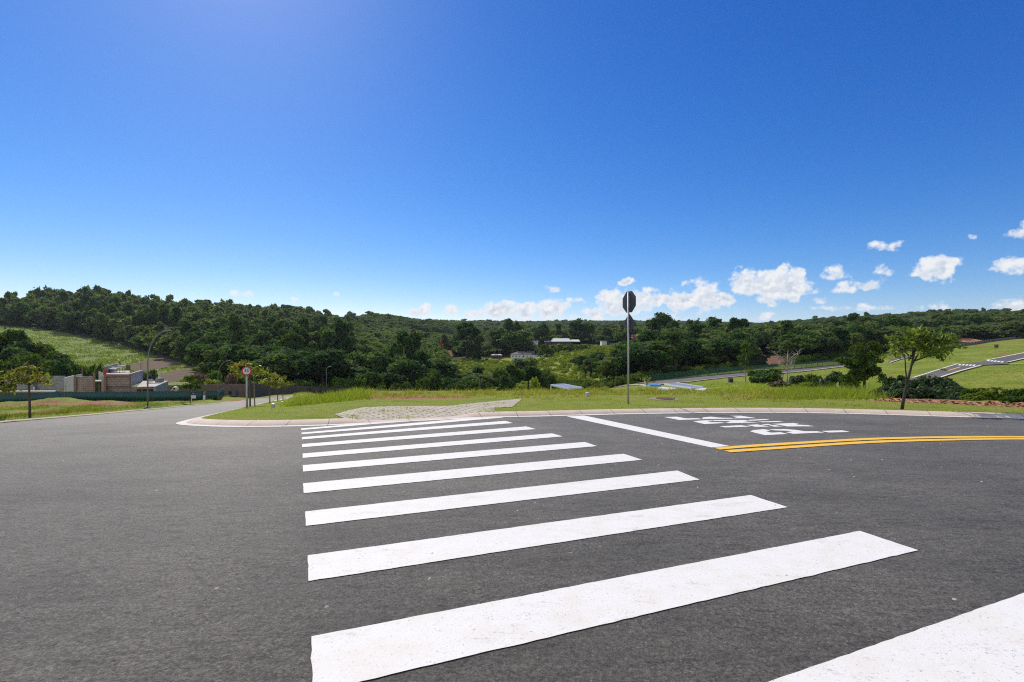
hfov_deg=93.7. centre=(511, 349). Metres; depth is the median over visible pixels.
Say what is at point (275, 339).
forest tree
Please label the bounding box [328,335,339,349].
forest tree
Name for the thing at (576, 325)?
ridge tree
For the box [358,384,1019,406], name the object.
dry grass
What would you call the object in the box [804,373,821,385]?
brink bush
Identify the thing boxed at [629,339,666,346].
forest tree
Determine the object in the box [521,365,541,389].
tree
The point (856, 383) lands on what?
scrub bush
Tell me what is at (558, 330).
ridge tree
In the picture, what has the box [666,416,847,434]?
road lettering
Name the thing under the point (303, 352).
forest tree
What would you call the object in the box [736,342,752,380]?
tree
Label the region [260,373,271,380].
fern bush
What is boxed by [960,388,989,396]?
roadside shrub
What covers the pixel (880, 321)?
forest tree
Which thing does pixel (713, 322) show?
forest tree
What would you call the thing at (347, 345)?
forest tree
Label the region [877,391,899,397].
hedge shrub
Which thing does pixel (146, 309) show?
forest tree
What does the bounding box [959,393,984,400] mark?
roadside shrub
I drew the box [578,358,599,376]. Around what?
slope tree
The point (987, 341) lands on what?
panel wall
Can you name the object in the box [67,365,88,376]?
bush
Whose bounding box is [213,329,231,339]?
forest tree
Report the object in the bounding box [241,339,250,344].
forest tree
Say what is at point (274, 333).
forest tree
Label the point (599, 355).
slope tree
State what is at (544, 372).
slope bush
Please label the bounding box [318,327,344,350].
forest tree
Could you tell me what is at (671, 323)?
forest tree
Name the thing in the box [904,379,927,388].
hedge shrub
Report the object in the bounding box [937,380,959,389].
hedge shrub
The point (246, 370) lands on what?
speed limit sign
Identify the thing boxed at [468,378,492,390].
slope bush
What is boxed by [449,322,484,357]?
broad tree
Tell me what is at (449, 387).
slope bush
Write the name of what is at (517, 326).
tall tree
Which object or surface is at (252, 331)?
forest tree
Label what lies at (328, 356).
forest tree
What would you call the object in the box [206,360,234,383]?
feathery tree
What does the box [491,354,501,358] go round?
carport house
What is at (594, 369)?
slope tree
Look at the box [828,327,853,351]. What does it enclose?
forest tree
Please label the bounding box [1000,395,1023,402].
roadside shrub
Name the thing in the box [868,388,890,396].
hedge shrub
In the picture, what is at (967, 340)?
orange roofed house
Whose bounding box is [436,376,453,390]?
slope bush
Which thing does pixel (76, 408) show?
rough grass
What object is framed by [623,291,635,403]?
road sign
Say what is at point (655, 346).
forest tree
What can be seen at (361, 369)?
forest tree
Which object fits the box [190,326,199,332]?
forest tree
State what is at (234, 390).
dark wall
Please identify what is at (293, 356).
forest tree
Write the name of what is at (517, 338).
bright tree
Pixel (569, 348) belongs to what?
hedge bush
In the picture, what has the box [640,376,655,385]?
young tree
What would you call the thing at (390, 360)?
forest tree
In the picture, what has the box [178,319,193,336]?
forest tree
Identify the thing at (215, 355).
forest tree
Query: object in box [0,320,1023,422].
terrain
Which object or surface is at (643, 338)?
forest tree
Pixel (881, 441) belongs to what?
line
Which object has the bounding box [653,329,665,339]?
forest tree
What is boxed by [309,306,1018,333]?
forest
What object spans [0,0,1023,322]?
sky
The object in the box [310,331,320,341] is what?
forest tree
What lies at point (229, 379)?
brown bush
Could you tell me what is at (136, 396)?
metal fence
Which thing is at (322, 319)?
forest tree
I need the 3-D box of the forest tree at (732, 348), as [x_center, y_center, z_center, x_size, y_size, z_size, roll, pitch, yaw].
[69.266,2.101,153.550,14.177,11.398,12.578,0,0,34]
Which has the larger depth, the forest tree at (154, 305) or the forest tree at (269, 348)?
the forest tree at (154, 305)
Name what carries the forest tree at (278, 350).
on the terrain at (172, 377)
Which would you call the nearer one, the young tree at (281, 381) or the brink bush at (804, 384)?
the young tree at (281, 381)
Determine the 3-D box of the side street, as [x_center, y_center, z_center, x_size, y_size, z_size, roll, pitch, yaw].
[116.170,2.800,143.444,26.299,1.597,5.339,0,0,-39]
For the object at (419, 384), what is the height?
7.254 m
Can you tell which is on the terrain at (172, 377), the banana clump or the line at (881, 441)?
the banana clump
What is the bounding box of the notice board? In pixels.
[191,392,195,402]
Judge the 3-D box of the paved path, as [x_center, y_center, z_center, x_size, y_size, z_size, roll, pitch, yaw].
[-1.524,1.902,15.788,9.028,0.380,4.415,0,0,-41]
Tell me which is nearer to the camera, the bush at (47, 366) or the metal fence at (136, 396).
the metal fence at (136, 396)
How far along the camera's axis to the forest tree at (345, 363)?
121.80 m
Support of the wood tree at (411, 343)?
on the terrain at (172, 377)
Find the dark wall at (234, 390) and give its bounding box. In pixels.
[224,384,410,397]
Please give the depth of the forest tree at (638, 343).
148.10 m
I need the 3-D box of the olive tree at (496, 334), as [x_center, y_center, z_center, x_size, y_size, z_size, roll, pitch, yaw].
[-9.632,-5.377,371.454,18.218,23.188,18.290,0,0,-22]
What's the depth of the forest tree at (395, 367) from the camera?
132.26 m
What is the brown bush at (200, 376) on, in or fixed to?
on the terrain at (172, 377)
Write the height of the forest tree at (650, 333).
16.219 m
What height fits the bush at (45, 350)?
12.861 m
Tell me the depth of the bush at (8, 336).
122.33 m
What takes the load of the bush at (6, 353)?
on the terrain at (172, 377)
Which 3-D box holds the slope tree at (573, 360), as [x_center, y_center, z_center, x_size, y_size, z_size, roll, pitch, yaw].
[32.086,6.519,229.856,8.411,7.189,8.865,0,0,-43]
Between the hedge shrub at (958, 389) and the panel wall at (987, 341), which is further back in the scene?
the panel wall at (987, 341)
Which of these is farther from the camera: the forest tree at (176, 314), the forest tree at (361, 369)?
the forest tree at (176, 314)
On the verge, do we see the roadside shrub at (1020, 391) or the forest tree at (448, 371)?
the roadside shrub at (1020, 391)
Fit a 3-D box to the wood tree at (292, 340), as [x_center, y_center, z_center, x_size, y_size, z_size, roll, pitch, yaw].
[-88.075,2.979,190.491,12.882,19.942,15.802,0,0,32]
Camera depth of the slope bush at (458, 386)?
120.49 m
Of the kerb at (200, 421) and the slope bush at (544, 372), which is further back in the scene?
the slope bush at (544, 372)
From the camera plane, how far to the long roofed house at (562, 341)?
400.00 m
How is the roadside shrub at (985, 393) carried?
on the verge
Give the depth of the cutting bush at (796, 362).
154.92 m
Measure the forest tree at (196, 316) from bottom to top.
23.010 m
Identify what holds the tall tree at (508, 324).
on the terrain at (172, 377)
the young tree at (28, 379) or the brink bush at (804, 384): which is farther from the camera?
the brink bush at (804, 384)
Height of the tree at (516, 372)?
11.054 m
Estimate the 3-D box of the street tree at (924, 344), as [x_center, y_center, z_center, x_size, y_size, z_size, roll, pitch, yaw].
[12.516,0.565,14.710,2.659,2.664,1.316,0,0,0]
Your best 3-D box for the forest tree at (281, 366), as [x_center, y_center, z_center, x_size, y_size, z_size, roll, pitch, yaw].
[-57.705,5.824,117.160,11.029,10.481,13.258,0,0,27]
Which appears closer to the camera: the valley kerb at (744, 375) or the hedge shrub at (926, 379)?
the hedge shrub at (926, 379)
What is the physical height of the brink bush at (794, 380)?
1.747 m
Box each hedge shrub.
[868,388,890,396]
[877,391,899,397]
[879,384,901,394]
[891,380,915,388]
[891,388,922,398]
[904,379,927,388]
[909,385,936,398]
[916,374,932,386]
[927,387,953,398]
[930,375,953,388]
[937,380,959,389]
[943,391,964,399]
[946,385,968,393]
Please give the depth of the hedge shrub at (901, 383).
22.43 m
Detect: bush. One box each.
[0,326,25,351]
[0,332,32,351]
[0,346,34,362]
[0,359,34,384]
[1,339,53,354]
[5,352,52,372]
[26,359,57,375]
[35,342,55,358]
[44,350,71,359]
[50,357,73,363]
[51,361,78,376]
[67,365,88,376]
[87,362,95,376]
[191,373,208,384]
[220,372,238,384]
[236,376,249,383]
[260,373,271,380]
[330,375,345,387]
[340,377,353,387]
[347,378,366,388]
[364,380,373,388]
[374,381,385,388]
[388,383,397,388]
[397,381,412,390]
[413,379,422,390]
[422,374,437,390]
[426,368,443,386]
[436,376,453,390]
[445,382,459,390]
[452,380,471,390]
[462,378,477,384]
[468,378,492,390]
[491,367,510,386]
[496,374,516,390]
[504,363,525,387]
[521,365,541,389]
[530,377,540,389]
[531,369,551,388]
[537,344,554,356]
[540,374,556,389]
[549,344,567,350]
[564,344,577,350]
[577,344,591,349]
[747,370,763,382]
[750,369,783,382]
[756,360,767,366]
[767,380,788,386]
[782,361,799,364]
[786,375,806,386]
[793,382,812,387]
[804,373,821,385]
[813,381,829,387]
[824,370,841,387]
[839,379,860,388]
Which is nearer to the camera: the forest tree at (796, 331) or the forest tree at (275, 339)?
the forest tree at (796, 331)
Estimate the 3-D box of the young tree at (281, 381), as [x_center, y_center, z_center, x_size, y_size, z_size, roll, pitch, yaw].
[-22.697,3.699,46.084,1.923,2.805,1.589,0,0,20]
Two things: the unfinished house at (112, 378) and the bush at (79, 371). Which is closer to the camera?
the unfinished house at (112, 378)
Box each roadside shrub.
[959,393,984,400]
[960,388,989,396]
[976,390,998,399]
[994,392,1019,400]
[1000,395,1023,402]
[1001,388,1023,400]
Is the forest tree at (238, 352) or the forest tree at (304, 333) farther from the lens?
the forest tree at (304, 333)
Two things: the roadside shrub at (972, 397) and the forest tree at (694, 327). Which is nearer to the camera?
the roadside shrub at (972, 397)
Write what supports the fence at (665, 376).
on the terrain at (172, 377)
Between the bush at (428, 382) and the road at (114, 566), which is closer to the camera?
the road at (114, 566)
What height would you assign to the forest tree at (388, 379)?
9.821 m
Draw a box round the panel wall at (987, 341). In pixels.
[951,336,1023,346]
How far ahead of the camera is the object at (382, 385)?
120.23 m
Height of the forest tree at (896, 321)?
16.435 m
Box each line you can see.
[567,416,727,446]
[715,436,1023,451]
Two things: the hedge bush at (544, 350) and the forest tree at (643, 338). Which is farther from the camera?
the hedge bush at (544, 350)
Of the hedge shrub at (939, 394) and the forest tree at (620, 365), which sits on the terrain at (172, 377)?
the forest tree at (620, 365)
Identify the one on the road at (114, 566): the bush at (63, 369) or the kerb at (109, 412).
the kerb at (109, 412)
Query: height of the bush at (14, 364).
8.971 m
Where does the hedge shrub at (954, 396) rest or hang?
on the verge
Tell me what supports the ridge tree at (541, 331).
on the terrain at (172, 377)
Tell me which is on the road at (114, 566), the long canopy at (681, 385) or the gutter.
the gutter
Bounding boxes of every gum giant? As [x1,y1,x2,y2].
[645,318,651,329]
[649,312,673,327]
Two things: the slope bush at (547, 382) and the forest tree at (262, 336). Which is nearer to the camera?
the slope bush at (547, 382)
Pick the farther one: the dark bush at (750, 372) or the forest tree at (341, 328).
the forest tree at (341, 328)
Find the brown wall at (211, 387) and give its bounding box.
[168,383,224,391]
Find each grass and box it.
[0,325,206,381]
[0,396,228,418]
[221,391,318,399]
[280,381,902,406]
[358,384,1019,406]
[687,341,1023,390]
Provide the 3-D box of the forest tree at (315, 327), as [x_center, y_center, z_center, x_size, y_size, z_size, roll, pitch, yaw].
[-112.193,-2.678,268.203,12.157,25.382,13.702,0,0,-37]
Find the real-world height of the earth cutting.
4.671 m
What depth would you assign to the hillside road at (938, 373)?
98.95 m
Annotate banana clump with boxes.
[143,369,157,380]
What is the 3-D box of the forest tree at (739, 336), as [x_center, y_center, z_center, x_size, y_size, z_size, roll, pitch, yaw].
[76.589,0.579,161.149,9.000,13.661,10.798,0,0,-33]
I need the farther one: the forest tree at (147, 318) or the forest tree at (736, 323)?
the forest tree at (147, 318)
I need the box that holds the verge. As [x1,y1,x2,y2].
[202,391,1023,419]
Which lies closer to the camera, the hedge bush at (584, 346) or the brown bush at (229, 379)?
the brown bush at (229, 379)
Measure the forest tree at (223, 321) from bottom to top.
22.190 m
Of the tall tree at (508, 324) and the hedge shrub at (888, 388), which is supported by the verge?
the hedge shrub at (888, 388)
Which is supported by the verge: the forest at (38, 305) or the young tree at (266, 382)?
the young tree at (266, 382)
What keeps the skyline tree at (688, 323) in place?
on the terrain at (172, 377)
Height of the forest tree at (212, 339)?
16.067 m
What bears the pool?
on the terrain at (172, 377)
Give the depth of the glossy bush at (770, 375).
75.49 m
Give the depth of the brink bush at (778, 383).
61.65 m
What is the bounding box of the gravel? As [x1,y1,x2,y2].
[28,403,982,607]
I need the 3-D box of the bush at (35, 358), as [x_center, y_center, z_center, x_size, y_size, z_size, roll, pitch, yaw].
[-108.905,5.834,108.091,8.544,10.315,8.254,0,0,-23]
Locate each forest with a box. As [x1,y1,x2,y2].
[0,284,1023,390]
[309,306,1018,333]
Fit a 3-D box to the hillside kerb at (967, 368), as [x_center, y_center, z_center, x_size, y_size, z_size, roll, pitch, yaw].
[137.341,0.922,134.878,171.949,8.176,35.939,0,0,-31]
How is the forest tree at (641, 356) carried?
on the terrain at (172, 377)
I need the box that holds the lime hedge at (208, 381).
[204,378,219,384]
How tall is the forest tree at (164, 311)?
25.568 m
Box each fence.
[0,388,223,401]
[599,360,845,381]
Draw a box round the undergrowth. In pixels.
[251,348,871,394]
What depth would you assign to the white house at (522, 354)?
340.00 m
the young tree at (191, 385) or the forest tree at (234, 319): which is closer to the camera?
the young tree at (191, 385)
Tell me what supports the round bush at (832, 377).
on the terrain at (172, 377)
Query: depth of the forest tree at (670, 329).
215.22 m
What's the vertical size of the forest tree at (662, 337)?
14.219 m
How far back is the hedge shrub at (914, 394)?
20.59 m
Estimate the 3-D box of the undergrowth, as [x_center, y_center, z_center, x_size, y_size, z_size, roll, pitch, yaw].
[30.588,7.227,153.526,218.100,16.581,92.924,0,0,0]
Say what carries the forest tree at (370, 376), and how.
on the terrain at (172, 377)
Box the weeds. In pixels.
[340,402,522,419]
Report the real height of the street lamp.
7.038 m
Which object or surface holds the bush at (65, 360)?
on the terrain at (172, 377)
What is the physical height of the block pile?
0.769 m
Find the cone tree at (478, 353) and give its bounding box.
[472,336,483,360]
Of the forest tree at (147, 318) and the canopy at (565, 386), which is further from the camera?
the forest tree at (147, 318)
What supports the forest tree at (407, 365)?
on the terrain at (172, 377)
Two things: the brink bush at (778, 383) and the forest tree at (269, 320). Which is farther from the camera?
the forest tree at (269, 320)
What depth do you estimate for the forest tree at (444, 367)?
140.29 m
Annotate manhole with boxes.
[649,397,677,399]
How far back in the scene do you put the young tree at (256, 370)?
25.06 m
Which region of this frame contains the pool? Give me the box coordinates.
[639,383,661,386]
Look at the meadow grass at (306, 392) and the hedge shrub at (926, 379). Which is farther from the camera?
the meadow grass at (306, 392)
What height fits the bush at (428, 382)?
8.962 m
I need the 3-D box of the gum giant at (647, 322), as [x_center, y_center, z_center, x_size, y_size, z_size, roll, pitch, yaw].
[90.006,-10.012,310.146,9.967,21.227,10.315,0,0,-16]
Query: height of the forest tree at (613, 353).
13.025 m
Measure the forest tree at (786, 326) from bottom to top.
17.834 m
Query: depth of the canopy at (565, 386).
69.91 m
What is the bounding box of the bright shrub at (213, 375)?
[205,369,222,381]
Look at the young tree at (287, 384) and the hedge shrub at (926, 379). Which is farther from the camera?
the young tree at (287, 384)
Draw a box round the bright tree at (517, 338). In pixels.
[496,329,533,349]
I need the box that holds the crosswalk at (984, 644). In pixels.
[301,417,1023,681]
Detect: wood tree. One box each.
[273,332,305,348]
[347,348,388,367]
[385,329,432,367]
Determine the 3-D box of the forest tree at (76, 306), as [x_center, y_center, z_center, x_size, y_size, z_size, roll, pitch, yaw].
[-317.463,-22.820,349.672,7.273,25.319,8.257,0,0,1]
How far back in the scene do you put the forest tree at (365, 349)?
210.56 m
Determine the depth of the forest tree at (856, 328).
180.35 m
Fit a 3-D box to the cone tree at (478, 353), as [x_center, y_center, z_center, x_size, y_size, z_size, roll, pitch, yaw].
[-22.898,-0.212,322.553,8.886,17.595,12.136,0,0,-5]
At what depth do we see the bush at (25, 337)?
124.53 m
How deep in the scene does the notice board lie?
57.48 m
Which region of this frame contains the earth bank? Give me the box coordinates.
[861,398,1023,406]
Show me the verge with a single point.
(322, 414)
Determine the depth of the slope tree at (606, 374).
148.41 m
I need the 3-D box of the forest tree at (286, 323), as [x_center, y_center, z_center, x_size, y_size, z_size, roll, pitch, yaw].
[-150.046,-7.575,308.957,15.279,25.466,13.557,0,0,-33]
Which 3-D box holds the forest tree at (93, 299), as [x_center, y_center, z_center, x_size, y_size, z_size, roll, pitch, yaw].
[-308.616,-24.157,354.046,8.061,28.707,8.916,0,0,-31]
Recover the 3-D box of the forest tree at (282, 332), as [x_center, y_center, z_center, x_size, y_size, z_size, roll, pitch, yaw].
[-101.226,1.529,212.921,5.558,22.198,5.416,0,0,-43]
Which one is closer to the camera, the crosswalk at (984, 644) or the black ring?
the crosswalk at (984, 644)
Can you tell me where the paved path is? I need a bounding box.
[335,399,520,419]
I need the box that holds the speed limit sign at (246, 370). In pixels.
[241,366,251,407]
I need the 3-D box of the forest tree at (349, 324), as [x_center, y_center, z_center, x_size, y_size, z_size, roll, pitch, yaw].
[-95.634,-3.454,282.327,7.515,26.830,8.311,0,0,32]
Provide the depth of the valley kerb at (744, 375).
110.04 m
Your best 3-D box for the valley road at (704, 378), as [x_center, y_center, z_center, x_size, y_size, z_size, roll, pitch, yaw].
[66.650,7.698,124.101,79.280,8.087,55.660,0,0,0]
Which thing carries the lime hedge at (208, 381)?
on the terrain at (172, 377)
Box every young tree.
[0,371,21,395]
[1,361,56,417]
[89,361,103,391]
[176,375,203,402]
[225,360,268,406]
[258,371,280,402]
[267,374,283,400]
[270,376,292,400]
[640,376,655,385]
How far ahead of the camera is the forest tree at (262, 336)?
199.43 m
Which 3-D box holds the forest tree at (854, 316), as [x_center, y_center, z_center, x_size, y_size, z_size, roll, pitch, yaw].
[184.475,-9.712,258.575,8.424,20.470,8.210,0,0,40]
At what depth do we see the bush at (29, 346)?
117.73 m
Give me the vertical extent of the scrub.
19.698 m
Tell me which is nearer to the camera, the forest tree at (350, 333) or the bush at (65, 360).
the bush at (65, 360)
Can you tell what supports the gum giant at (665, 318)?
on the terrain at (172, 377)
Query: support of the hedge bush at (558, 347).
on the terrain at (172, 377)
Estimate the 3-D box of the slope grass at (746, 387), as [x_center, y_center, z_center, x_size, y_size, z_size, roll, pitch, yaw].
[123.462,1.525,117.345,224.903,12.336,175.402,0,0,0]
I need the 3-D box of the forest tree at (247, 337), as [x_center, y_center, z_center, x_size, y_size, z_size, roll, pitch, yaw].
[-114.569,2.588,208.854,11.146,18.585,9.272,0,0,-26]
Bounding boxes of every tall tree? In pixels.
[502,318,514,353]
[511,320,523,331]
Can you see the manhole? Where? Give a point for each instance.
(662, 398)
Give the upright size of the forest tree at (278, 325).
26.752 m
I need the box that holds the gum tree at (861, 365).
[833,341,885,387]
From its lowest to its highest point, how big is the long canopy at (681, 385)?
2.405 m
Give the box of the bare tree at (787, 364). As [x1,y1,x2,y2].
[771,348,803,382]
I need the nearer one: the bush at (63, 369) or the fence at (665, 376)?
the bush at (63, 369)
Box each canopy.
[550,384,581,389]
[658,387,676,389]
[664,382,702,388]
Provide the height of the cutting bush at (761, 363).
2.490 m
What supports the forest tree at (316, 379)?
on the terrain at (172, 377)
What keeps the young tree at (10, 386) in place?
on the terrain at (172, 377)
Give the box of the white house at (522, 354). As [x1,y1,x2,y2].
[511,351,534,358]
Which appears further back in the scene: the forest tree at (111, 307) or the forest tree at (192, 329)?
the forest tree at (111, 307)
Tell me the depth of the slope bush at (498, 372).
149.25 m
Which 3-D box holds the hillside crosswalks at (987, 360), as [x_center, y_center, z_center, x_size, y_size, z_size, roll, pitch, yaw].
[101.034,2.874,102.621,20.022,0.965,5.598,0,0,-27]
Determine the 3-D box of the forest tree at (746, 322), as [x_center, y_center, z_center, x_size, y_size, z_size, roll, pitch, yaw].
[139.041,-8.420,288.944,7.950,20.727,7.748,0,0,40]
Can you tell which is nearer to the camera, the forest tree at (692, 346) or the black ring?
the black ring
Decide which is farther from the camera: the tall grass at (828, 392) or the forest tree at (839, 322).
the forest tree at (839, 322)
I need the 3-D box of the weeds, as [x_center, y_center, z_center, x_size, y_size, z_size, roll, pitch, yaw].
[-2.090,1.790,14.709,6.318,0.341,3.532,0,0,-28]
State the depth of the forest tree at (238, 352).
119.83 m
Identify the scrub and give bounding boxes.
[453,344,614,390]
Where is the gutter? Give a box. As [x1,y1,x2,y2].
[176,399,1023,426]
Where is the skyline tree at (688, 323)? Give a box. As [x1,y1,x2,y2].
[686,318,700,326]
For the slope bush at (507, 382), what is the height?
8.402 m
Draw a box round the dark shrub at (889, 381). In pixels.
[881,375,905,385]
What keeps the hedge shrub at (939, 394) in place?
on the verge
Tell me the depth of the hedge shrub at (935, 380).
22.01 m
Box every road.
[0,396,1023,681]
[616,364,845,386]
[910,353,1023,379]
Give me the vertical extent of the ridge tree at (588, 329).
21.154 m
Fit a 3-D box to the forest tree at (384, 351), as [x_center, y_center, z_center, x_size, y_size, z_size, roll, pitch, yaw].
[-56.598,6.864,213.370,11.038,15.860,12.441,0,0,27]
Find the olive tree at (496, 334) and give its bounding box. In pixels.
[488,327,506,352]
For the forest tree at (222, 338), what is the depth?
204.59 m
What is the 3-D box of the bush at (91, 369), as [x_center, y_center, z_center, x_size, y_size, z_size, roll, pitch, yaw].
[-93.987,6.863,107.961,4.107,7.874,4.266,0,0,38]
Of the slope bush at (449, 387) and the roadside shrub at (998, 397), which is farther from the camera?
the slope bush at (449, 387)
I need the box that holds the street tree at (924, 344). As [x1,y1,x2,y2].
[881,325,967,408]
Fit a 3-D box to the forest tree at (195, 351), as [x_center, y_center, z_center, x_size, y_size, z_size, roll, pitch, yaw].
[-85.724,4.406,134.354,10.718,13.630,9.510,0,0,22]
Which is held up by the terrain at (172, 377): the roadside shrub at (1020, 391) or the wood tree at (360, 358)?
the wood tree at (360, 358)
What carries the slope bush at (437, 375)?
on the terrain at (172, 377)
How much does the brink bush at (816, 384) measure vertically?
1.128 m
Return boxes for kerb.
[0,395,293,421]
[186,396,1023,425]
[624,366,842,385]
[892,352,1023,376]
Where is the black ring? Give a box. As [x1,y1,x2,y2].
[819,378,824,386]
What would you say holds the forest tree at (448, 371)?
on the terrain at (172, 377)
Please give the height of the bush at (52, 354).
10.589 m
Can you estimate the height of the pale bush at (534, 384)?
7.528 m
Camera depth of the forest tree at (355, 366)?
133.17 m
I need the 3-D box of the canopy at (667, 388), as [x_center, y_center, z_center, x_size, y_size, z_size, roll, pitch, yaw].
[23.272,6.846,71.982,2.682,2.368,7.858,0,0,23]
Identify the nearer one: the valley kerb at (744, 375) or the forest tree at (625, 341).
the valley kerb at (744, 375)
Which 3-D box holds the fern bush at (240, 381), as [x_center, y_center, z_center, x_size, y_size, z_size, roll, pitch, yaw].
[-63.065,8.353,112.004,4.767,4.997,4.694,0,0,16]
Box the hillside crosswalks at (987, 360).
[959,360,1003,365]
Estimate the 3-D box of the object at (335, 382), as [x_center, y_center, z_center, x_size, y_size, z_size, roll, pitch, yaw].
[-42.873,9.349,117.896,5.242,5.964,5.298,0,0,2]
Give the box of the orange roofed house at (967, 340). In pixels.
[945,338,981,342]
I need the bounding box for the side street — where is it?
[888,356,909,361]
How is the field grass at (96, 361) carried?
on the terrain at (172, 377)
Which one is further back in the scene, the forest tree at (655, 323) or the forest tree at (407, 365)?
the forest tree at (655, 323)
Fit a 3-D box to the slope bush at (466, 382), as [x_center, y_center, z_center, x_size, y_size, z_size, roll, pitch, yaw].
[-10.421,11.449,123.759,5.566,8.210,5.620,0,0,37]
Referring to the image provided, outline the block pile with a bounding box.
[155,378,163,381]
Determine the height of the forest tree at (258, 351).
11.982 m
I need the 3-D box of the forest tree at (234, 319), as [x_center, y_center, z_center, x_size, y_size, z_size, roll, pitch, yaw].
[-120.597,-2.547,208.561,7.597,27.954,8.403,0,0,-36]
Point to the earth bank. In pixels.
(998, 403)
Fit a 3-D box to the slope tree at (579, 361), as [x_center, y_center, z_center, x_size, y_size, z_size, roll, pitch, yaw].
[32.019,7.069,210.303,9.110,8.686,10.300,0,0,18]
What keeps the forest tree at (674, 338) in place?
on the terrain at (172, 377)
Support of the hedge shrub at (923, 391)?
on the verge
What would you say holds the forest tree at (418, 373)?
on the terrain at (172, 377)
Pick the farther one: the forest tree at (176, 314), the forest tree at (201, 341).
the forest tree at (176, 314)
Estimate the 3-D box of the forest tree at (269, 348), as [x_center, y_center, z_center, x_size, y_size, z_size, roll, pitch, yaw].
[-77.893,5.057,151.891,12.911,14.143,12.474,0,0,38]
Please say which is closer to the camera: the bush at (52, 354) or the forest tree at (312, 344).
the bush at (52, 354)
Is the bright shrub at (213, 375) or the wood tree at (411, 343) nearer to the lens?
the bright shrub at (213, 375)
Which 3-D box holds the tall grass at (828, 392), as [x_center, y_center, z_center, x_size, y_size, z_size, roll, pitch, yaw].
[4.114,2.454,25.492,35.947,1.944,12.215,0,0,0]
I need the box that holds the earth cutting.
[766,355,786,364]
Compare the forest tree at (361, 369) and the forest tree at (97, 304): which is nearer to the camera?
the forest tree at (361, 369)
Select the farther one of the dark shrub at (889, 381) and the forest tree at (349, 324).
the forest tree at (349, 324)
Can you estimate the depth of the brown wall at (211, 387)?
95.55 m
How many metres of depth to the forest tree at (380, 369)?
134.48 m
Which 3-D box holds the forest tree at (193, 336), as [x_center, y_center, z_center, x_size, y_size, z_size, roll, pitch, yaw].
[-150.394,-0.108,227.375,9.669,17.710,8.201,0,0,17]
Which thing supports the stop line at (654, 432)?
on the road at (114, 566)
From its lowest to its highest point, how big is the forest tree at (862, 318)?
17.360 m
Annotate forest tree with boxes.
[71,301,82,332]
[82,301,103,332]
[87,297,97,304]
[103,301,121,336]
[121,303,134,315]
[135,310,160,325]
[140,307,153,312]
[149,302,158,312]
[157,307,172,325]
[171,306,181,323]
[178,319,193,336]
[183,331,203,364]
[184,341,226,373]
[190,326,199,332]
[190,336,208,344]
[190,346,230,374]
[191,313,201,321]
[200,335,230,345]
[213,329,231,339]
[218,318,228,325]
[218,335,231,344]
[218,341,265,375]
[226,312,243,343]
[241,334,251,341]
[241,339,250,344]
[247,329,272,346]
[248,324,264,335]
[248,348,270,354]
[248,352,297,379]
[255,343,282,351]
[259,316,276,325]
[266,348,295,353]
[267,327,278,337]
[267,334,287,347]
[271,318,290,330]
[272,319,284,331]
[273,352,319,383]
[278,328,287,335]
[288,323,312,348]
[290,347,352,381]
[292,346,319,372]
[297,317,309,333]
[305,374,333,382]
[307,323,322,332]
[308,341,319,350]
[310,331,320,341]
[313,360,356,386]
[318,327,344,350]
[319,316,329,326]
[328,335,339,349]
[332,318,350,341]
[335,336,356,354]
[345,331,354,335]
[345,366,379,379]
[347,321,354,336]
[350,371,384,388]
[351,361,359,368]
[359,344,376,353]
[360,357,395,370]
[367,365,386,373]
[374,347,396,356]
[375,371,415,388]
[386,359,416,378]
[399,358,434,381]
[404,368,426,390]
[428,362,460,374]
[429,359,458,379]
[607,345,626,357]
[612,346,639,375]
[620,339,631,345]
[620,344,667,372]
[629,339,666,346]
[630,341,642,346]
[634,340,677,372]
[638,330,654,339]
[638,334,653,342]
[648,318,661,330]
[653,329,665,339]
[657,335,669,342]
[664,331,685,371]
[665,327,687,335]
[666,319,679,328]
[677,337,704,366]
[687,323,701,334]
[706,318,722,327]
[707,339,752,362]
[724,332,756,348]
[726,317,745,332]
[740,318,749,327]
[780,320,794,356]
[780,327,816,356]
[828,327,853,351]
[832,320,857,350]
[846,312,859,321]
[847,323,867,342]
[857,315,873,323]
[873,318,883,324]
[881,315,912,348]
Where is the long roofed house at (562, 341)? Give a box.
[544,338,579,345]
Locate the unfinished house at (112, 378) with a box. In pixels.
[0,362,167,393]
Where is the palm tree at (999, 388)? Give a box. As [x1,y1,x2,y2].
[987,387,1002,399]
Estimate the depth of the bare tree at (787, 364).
67.98 m
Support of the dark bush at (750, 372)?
on the terrain at (172, 377)
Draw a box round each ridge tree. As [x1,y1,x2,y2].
[531,324,549,344]
[554,323,562,335]
[567,318,584,343]
[581,322,595,343]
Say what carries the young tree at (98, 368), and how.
on the terrain at (172, 377)
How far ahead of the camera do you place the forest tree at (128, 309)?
345.06 m
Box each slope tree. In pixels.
[569,357,577,363]
[575,356,587,373]
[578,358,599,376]
[586,351,608,360]
[592,360,606,377]
[600,371,620,378]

